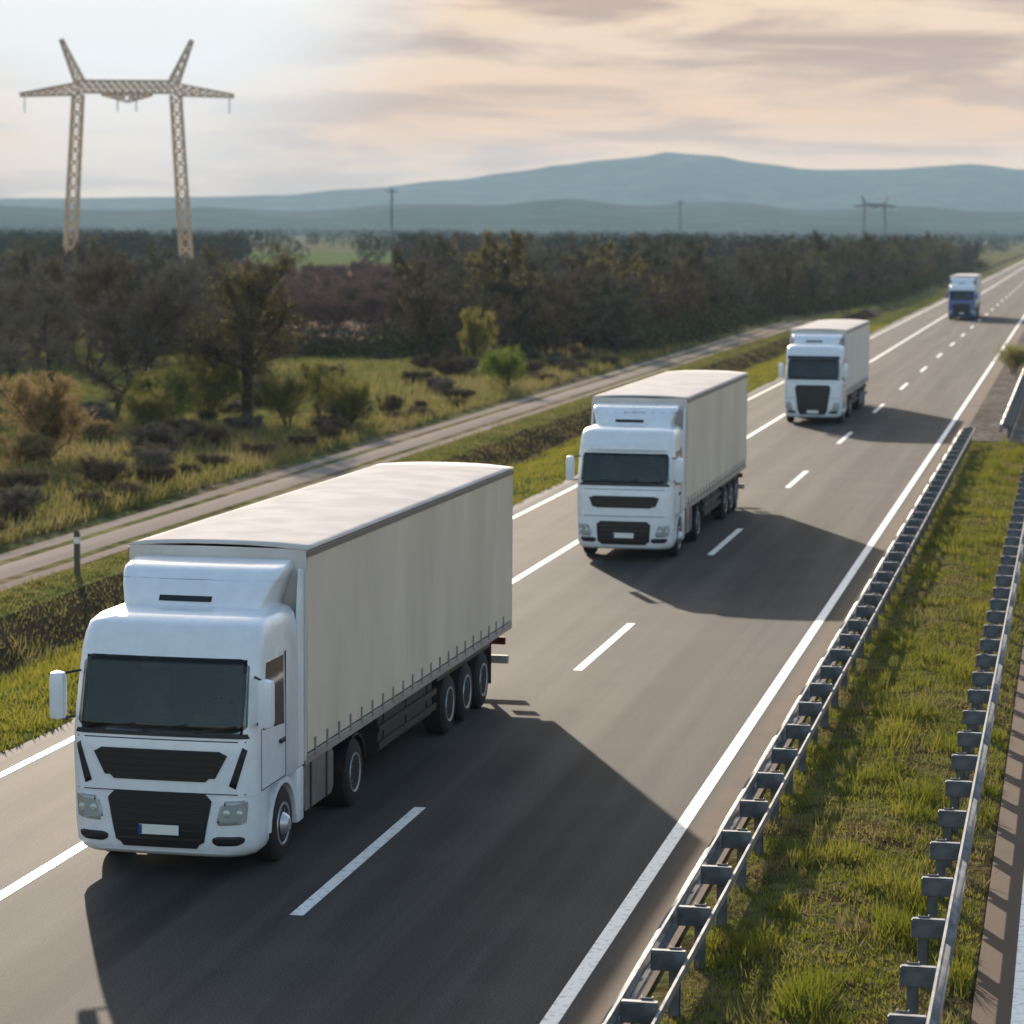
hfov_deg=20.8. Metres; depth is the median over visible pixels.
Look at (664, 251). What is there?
wood tree
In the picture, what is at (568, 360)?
bramble
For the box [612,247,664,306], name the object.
wood tree
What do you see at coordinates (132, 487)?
bramble
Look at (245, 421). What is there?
scrub bush
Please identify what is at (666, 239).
wood tree
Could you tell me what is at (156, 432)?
scrub bush
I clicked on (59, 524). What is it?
scrub grass
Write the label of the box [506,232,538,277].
wood tree
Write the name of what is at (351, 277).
fruit tree
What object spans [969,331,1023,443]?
median crossover
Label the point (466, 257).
wood tree
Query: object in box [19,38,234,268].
electricity pylon
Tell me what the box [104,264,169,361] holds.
wood tree
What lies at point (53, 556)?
service road
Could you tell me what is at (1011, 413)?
guardrail
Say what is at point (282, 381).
scrub bush
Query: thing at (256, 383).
scrub bush
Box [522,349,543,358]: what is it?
scrub bush
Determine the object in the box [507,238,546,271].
wood tree
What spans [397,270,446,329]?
wood tree
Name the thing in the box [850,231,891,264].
wood tree
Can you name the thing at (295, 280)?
fruit tree
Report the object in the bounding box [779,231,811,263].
wood tree
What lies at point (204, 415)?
scrub bush
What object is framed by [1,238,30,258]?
wood tree
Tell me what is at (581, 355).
scrub bush
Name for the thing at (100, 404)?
scrub bush
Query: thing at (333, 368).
scrub bush
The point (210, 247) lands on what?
wood tree
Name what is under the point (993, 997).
opposite road
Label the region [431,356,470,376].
scrub bush
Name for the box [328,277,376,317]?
fruit tree
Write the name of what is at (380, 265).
fruit tree
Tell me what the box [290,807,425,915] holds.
lane dash
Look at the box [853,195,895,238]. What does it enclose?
electricity pylon
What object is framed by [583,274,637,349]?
wood tree
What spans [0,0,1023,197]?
sky
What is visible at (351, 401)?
shrub
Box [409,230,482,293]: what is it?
wood tree
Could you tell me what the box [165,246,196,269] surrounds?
wood tree
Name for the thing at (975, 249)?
wood tree
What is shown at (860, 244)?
wood tree
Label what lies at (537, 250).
wood tree
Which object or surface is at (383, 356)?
scrub bush
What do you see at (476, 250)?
wood tree
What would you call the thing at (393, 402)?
scrub bush
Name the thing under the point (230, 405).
scrub bush
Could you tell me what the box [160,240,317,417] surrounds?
broad tree
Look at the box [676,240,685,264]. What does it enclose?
wood tree
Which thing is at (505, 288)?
wood tree
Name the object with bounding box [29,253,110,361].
wood tree
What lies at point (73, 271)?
wood tree
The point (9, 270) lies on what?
bare tree
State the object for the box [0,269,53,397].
bare tree
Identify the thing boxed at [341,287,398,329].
fruit tree
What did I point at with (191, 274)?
bare tree
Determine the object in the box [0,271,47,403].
bare tree
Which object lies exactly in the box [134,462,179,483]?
bramble
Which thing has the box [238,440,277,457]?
bramble
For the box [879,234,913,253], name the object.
wood tree
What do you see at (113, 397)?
scrub bush
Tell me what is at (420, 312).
wood tree
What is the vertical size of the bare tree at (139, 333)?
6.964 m
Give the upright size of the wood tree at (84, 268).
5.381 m
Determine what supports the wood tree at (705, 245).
on the ground at (1002, 261)
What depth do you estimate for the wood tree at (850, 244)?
367.24 m
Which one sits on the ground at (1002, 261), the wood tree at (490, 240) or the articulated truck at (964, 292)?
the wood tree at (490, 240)
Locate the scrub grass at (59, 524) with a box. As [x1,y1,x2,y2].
[0,336,685,546]
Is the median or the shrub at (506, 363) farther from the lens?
the shrub at (506, 363)
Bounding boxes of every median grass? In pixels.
[660,436,1023,1023]
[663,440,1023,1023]
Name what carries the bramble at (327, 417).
on the ground at (1002, 261)
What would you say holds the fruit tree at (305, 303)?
on the ploughed field at (349, 323)
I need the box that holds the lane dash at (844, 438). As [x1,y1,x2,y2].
[836,432,852,443]
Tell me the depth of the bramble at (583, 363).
163.64 m
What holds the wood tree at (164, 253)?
on the ground at (1002, 261)
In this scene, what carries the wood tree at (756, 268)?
on the ground at (1002, 261)
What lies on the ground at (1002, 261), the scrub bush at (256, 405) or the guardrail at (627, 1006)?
the scrub bush at (256, 405)
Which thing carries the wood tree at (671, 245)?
on the ground at (1002, 261)
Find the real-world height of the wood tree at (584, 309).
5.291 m
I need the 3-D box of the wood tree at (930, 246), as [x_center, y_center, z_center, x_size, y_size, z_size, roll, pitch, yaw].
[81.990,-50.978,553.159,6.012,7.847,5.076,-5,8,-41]
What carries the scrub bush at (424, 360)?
on the ground at (1002, 261)
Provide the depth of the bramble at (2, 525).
73.73 m
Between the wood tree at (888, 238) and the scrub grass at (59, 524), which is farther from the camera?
the wood tree at (888, 238)
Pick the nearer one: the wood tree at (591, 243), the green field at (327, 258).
the wood tree at (591, 243)
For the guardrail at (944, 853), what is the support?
on the median
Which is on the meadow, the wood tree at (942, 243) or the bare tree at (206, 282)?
the bare tree at (206, 282)
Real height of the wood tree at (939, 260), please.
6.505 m
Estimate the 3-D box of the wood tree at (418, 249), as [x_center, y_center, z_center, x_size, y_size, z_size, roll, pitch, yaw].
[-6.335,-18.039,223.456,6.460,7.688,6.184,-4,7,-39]
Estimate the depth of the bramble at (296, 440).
104.84 m
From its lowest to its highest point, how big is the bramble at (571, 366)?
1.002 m
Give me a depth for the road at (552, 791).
41.35 m
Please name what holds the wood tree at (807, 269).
on the ground at (1002, 261)
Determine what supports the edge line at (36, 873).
on the road at (552, 791)
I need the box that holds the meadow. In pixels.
[0,347,451,458]
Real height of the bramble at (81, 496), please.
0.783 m
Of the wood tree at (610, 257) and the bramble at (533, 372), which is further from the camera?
the wood tree at (610, 257)
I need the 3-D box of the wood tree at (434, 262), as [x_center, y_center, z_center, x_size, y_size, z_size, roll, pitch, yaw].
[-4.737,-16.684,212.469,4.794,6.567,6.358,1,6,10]
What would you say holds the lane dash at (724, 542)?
on the road at (552, 791)
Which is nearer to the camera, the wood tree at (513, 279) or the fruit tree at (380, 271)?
the wood tree at (513, 279)
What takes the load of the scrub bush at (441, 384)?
on the ground at (1002, 261)
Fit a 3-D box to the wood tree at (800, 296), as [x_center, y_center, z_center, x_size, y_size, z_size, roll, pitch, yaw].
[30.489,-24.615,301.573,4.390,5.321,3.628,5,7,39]
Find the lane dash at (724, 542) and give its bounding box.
[707,529,742,554]
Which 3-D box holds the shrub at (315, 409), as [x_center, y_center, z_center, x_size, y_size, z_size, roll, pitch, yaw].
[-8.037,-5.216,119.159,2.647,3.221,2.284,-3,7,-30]
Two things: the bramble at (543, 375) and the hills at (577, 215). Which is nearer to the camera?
the bramble at (543, 375)
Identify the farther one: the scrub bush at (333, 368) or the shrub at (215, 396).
the scrub bush at (333, 368)
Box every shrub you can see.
[0,368,97,461]
[114,361,205,425]
[114,386,186,429]
[169,353,256,422]
[244,367,321,428]
[294,352,354,416]
[318,372,383,428]
[456,305,497,368]
[473,344,528,388]
[991,339,1023,374]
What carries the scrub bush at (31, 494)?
on the ground at (1002, 261)
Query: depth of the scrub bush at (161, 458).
93.06 m
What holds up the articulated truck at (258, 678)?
on the road at (552, 791)
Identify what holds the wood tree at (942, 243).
on the ground at (1002, 261)
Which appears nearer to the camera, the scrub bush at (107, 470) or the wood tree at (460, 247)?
the scrub bush at (107, 470)
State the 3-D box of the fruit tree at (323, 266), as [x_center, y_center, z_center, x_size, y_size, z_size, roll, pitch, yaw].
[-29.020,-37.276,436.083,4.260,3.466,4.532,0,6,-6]
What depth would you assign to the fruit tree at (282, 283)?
303.04 m
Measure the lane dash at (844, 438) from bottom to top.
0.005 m
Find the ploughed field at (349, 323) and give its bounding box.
[189,271,404,339]
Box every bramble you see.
[0,499,34,521]
[0,519,11,532]
[65,488,114,509]
[107,480,153,497]
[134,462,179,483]
[174,462,201,474]
[192,453,231,467]
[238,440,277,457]
[286,433,318,446]
[298,417,354,433]
[309,414,346,420]
[316,422,344,440]
[385,411,412,421]
[404,405,437,416]
[408,400,428,406]
[441,387,477,400]
[447,397,466,406]
[521,370,549,376]
[530,373,561,381]
[558,361,580,372]
[559,358,578,363]
[577,360,587,368]
[595,356,622,363]
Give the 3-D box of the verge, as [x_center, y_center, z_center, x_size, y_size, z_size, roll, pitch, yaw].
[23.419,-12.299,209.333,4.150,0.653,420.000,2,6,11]
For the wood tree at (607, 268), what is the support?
on the ground at (1002, 261)
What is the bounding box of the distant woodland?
[0,224,1023,266]
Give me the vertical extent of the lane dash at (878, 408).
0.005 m
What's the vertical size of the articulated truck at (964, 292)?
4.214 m
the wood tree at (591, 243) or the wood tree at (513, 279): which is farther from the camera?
the wood tree at (591, 243)
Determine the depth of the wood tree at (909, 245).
466.38 m
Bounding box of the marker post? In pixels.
[74,531,79,575]
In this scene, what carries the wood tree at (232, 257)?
on the ground at (1002, 261)
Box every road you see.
[0,261,1023,1023]
[0,321,812,590]
[971,642,1023,1023]
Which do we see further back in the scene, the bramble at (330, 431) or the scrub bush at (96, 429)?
the bramble at (330, 431)
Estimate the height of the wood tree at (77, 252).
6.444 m
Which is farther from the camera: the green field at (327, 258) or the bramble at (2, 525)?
the green field at (327, 258)
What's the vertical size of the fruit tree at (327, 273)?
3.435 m
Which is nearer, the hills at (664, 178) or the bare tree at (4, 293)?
the bare tree at (4, 293)
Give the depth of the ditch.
64.59 m
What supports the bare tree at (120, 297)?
on the meadow
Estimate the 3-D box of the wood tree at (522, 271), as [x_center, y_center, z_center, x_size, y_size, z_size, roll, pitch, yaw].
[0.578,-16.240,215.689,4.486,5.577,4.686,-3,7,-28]
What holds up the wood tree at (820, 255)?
on the ground at (1002, 261)
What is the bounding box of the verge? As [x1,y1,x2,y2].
[0,290,948,751]
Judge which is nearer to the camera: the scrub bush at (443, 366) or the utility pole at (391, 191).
the scrub bush at (443, 366)
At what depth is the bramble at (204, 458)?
96.45 m
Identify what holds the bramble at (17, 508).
on the ground at (1002, 261)
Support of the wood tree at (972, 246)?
on the ground at (1002, 261)
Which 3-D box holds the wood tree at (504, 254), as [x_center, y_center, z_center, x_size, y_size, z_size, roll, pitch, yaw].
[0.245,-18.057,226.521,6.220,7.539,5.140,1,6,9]
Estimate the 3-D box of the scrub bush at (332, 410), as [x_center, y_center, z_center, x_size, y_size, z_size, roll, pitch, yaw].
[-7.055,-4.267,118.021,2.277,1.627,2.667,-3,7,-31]
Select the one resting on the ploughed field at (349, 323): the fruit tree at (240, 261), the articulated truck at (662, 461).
the fruit tree at (240, 261)
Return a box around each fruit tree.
[229,288,278,327]
[230,257,251,273]
[236,259,257,275]
[255,260,270,271]
[265,291,316,328]
[270,264,300,279]
[271,275,288,290]
[273,255,297,270]
[280,274,301,284]
[298,261,323,276]
[304,294,356,328]
[315,263,332,274]
[317,267,340,279]
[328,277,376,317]
[329,262,347,277]
[335,270,361,283]
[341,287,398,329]
[346,257,375,273]
[369,261,405,283]
[369,262,392,276]
[373,288,401,322]
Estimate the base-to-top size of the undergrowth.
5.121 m
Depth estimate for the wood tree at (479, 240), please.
496.91 m
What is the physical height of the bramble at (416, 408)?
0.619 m
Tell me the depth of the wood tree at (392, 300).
184.72 m
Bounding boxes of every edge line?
[0,263,1019,777]
[0,267,1023,900]
[540,316,1023,1023]
[1011,877,1023,1023]
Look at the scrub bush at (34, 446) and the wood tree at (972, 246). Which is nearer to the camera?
the scrub bush at (34, 446)
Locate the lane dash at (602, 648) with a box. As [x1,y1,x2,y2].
[574,623,634,670]
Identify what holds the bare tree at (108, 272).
on the meadow
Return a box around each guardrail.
[600,425,974,1023]
[887,466,1023,1023]
[999,369,1023,438]
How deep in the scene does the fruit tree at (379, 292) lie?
246.76 m
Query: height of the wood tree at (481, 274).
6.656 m
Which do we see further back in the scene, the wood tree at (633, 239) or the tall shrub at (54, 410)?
the wood tree at (633, 239)
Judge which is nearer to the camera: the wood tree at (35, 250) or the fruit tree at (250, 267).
the wood tree at (35, 250)
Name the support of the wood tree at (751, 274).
on the ground at (1002, 261)
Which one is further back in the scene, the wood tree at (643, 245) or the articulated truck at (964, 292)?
the wood tree at (643, 245)
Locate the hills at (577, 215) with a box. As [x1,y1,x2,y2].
[0,199,1023,240]
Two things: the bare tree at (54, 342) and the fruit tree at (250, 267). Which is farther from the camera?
the fruit tree at (250, 267)
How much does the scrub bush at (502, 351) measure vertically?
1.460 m
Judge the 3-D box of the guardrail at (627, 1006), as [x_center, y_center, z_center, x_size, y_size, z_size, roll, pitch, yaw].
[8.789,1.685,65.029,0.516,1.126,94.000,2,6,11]
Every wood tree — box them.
[0,240,75,359]
[0,245,40,343]
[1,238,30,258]
[19,254,76,312]
[28,262,110,353]
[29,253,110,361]
[41,244,85,295]
[46,267,85,331]
[67,237,116,283]
[72,244,94,272]
[73,256,124,340]
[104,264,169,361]
[131,236,179,277]
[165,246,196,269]
[172,262,223,357]
[184,243,234,285]
[196,242,237,331]
[204,245,237,278]
[376,241,454,344]
[385,241,460,296]
[396,272,460,354]
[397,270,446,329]
[400,272,450,351]
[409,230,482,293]
[410,232,448,275]
[420,251,463,295]
[434,276,485,356]
[442,285,500,357]
[445,238,487,276]
[448,229,474,258]
[456,260,541,342]
[457,227,550,337]
[467,247,480,261]
[467,257,518,307]
[468,226,526,297]
[470,237,497,253]
[478,291,520,359]
[482,243,541,308]
[488,272,526,329]
[504,266,544,326]
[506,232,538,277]
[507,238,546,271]
[519,268,592,351]
[527,238,556,267]
[537,254,605,331]
[544,274,601,345]
[562,233,613,268]
[562,246,622,272]
[574,240,632,287]
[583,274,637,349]
[584,230,615,252]
[585,268,621,324]
[609,250,673,321]
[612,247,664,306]
[617,236,672,312]
[625,235,667,268]
[628,232,652,254]
[634,230,677,299]
[643,230,679,279]
[662,232,722,292]
[667,242,683,271]
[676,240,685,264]
[678,242,717,281]
[713,247,769,303]
[732,247,752,263]
[732,253,767,294]
[735,253,771,302]
[770,263,805,299]
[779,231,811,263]
[789,249,840,306]
[794,227,843,279]
[802,251,832,293]
[827,236,860,272]
[849,235,876,253]
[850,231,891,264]
[868,237,895,261]
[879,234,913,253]
[879,235,893,252]
[889,234,921,270]
[893,238,929,283]
[911,231,938,263]
[920,235,940,264]
[925,245,957,272]
[939,240,955,254]
[946,236,958,254]
[954,240,979,263]
[956,243,980,265]
[957,243,980,266]
[960,239,980,259]
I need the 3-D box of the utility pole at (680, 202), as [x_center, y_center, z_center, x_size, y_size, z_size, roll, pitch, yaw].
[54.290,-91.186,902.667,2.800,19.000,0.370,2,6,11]
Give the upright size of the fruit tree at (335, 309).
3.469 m
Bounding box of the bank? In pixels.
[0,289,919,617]
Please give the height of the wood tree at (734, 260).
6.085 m
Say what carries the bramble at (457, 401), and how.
on the ground at (1002, 261)
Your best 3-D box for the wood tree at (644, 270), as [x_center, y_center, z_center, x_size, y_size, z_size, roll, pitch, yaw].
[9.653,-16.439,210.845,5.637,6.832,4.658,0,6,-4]
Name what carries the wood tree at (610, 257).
on the ground at (1002, 261)
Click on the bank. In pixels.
(62, 589)
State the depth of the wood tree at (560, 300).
183.35 m
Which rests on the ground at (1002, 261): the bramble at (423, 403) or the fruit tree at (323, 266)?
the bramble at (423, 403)
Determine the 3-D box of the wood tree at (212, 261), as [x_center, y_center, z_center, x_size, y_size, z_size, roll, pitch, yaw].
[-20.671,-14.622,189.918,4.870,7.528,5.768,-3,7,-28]
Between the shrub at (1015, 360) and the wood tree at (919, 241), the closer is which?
the shrub at (1015, 360)
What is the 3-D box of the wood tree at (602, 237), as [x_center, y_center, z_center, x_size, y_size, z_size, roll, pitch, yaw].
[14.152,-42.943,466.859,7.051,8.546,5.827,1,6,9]
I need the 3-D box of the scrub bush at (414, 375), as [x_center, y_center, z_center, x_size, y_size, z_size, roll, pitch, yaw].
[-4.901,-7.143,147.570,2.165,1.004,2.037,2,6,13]
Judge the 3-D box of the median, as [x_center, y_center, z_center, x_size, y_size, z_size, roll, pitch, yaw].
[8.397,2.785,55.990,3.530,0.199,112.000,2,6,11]
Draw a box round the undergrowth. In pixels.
[109,257,990,361]
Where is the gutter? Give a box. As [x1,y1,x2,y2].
[0,260,1023,761]
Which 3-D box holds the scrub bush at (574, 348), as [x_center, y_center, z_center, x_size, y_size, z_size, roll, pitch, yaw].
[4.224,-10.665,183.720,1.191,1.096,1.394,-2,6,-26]
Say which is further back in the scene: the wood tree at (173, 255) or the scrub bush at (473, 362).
the wood tree at (173, 255)
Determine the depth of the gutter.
47.94 m
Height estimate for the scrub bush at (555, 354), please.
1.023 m
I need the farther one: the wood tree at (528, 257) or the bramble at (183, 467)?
the wood tree at (528, 257)
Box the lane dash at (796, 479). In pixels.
[785,471,808,487]
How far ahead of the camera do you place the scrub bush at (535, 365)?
158.43 m
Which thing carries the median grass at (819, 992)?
on the median
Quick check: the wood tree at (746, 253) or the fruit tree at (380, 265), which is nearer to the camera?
the wood tree at (746, 253)
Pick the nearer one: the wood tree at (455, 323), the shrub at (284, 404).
the shrub at (284, 404)
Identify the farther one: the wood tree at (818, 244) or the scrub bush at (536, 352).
the wood tree at (818, 244)
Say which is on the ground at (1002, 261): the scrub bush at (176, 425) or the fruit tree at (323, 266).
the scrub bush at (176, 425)
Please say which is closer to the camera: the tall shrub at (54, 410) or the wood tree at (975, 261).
the tall shrub at (54, 410)
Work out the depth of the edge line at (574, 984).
41.71 m
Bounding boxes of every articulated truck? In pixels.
[49,462,513,860]
[566,370,747,555]
[778,319,869,422]
[946,274,980,319]
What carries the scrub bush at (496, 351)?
on the ground at (1002, 261)
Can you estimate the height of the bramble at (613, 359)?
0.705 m
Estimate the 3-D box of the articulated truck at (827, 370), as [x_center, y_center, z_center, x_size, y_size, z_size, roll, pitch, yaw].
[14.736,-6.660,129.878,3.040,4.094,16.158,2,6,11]
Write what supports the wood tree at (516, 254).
on the ground at (1002, 261)
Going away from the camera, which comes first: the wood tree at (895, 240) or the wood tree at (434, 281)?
the wood tree at (434, 281)
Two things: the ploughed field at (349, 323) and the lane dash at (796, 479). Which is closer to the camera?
the lane dash at (796, 479)
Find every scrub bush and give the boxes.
[0,426,58,464]
[0,466,55,489]
[0,481,54,510]
[67,404,119,433]
[67,452,137,485]
[78,397,121,417]
[80,415,114,439]
[104,390,126,401]
[119,439,170,461]
[124,419,197,457]
[128,445,176,469]
[159,415,205,440]
[187,408,219,422]
[194,423,232,449]
[211,397,257,412]
[222,412,266,433]
[228,376,261,394]
[239,389,271,406]
[279,377,313,391]
[314,362,360,384]
[317,395,375,422]
[374,350,393,358]
[374,391,407,412]
[399,369,434,382]
[408,354,435,367]
[423,374,458,389]
[430,378,461,393]
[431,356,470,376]
[450,354,480,371]
[476,346,502,359]
[492,348,509,359]
[514,358,546,372]
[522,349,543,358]
[543,355,566,365]
[547,351,569,358]
[567,343,584,354]
[568,351,597,360]
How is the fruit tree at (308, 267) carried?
on the ploughed field at (349, 323)
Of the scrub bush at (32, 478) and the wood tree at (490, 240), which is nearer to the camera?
the scrub bush at (32, 478)
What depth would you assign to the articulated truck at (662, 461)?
72.59 m
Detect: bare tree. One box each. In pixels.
[0,252,65,354]
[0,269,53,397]
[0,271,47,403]
[2,272,89,385]
[56,266,206,417]
[70,255,143,369]
[87,274,199,384]
[91,253,157,352]
[139,254,226,368]
[163,254,247,345]
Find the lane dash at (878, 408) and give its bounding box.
[872,404,884,412]
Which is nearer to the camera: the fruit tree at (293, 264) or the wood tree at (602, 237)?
the fruit tree at (293, 264)
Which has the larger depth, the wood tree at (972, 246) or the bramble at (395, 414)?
the wood tree at (972, 246)
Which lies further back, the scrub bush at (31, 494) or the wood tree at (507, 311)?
the wood tree at (507, 311)
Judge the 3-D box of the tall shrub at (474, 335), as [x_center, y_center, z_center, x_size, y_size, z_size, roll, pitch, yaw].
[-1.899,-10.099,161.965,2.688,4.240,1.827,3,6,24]
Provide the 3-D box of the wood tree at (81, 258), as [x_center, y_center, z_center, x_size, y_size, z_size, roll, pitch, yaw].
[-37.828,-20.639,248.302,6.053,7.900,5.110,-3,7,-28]
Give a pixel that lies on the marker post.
(76, 553)
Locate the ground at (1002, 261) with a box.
[0,235,1023,1023]
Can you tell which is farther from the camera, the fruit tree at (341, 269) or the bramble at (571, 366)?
the fruit tree at (341, 269)
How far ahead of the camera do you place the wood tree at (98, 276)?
204.65 m
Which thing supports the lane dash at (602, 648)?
on the road at (552, 791)
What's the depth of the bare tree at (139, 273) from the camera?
177.32 m
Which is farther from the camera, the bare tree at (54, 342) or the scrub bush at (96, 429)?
the bare tree at (54, 342)
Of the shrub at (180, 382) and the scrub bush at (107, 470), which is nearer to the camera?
the scrub bush at (107, 470)
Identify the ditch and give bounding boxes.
[0,310,879,681]
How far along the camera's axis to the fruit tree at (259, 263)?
410.45 m
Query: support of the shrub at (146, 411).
on the meadow
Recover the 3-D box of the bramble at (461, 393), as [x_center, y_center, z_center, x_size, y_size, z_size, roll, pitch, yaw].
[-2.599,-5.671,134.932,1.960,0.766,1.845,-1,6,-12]
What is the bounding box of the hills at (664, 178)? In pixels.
[0,152,1023,211]
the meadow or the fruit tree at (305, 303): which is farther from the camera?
the fruit tree at (305, 303)
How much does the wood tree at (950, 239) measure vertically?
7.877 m
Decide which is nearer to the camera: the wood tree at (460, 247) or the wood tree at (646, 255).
the wood tree at (646, 255)
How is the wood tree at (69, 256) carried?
on the ground at (1002, 261)
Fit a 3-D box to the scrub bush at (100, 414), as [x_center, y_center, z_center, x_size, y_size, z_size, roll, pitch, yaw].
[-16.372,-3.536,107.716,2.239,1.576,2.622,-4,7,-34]
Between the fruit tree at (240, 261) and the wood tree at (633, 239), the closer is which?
the wood tree at (633, 239)
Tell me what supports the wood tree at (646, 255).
on the ground at (1002, 261)
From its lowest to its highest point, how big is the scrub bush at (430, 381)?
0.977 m
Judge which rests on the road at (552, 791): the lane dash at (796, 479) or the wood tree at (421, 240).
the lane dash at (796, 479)
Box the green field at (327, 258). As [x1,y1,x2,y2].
[88,253,411,270]
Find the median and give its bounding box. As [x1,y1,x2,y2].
[632,442,1023,1023]
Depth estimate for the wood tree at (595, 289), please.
201.95 m
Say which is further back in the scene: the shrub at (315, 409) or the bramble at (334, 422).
the shrub at (315, 409)
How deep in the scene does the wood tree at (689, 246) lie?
271.08 m
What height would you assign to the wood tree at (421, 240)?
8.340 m
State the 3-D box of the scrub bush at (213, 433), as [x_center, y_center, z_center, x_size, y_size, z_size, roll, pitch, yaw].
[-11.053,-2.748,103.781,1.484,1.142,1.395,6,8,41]
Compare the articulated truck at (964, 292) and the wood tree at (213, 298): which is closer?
the wood tree at (213, 298)
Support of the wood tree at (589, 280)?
on the ground at (1002, 261)
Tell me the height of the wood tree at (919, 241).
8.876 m
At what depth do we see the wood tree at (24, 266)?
170.57 m
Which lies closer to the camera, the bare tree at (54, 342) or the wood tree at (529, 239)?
the bare tree at (54, 342)
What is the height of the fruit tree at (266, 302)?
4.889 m
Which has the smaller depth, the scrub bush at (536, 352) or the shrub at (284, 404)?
the shrub at (284, 404)
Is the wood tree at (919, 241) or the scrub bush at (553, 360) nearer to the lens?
the scrub bush at (553, 360)
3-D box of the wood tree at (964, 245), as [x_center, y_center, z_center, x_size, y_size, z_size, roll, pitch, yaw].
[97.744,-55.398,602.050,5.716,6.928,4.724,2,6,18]
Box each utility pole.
[386,188,397,260]
[676,200,684,233]
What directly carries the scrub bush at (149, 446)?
on the ground at (1002, 261)
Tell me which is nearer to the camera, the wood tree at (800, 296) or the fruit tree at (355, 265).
the wood tree at (800, 296)
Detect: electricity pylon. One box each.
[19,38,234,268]
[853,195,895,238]
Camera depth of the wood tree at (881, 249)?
396.32 m
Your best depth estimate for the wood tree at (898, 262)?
392.98 m
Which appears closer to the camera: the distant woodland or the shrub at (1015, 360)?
the shrub at (1015, 360)
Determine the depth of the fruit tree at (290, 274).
382.76 m
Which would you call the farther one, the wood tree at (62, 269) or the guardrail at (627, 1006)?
the wood tree at (62, 269)
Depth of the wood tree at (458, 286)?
175.99 m

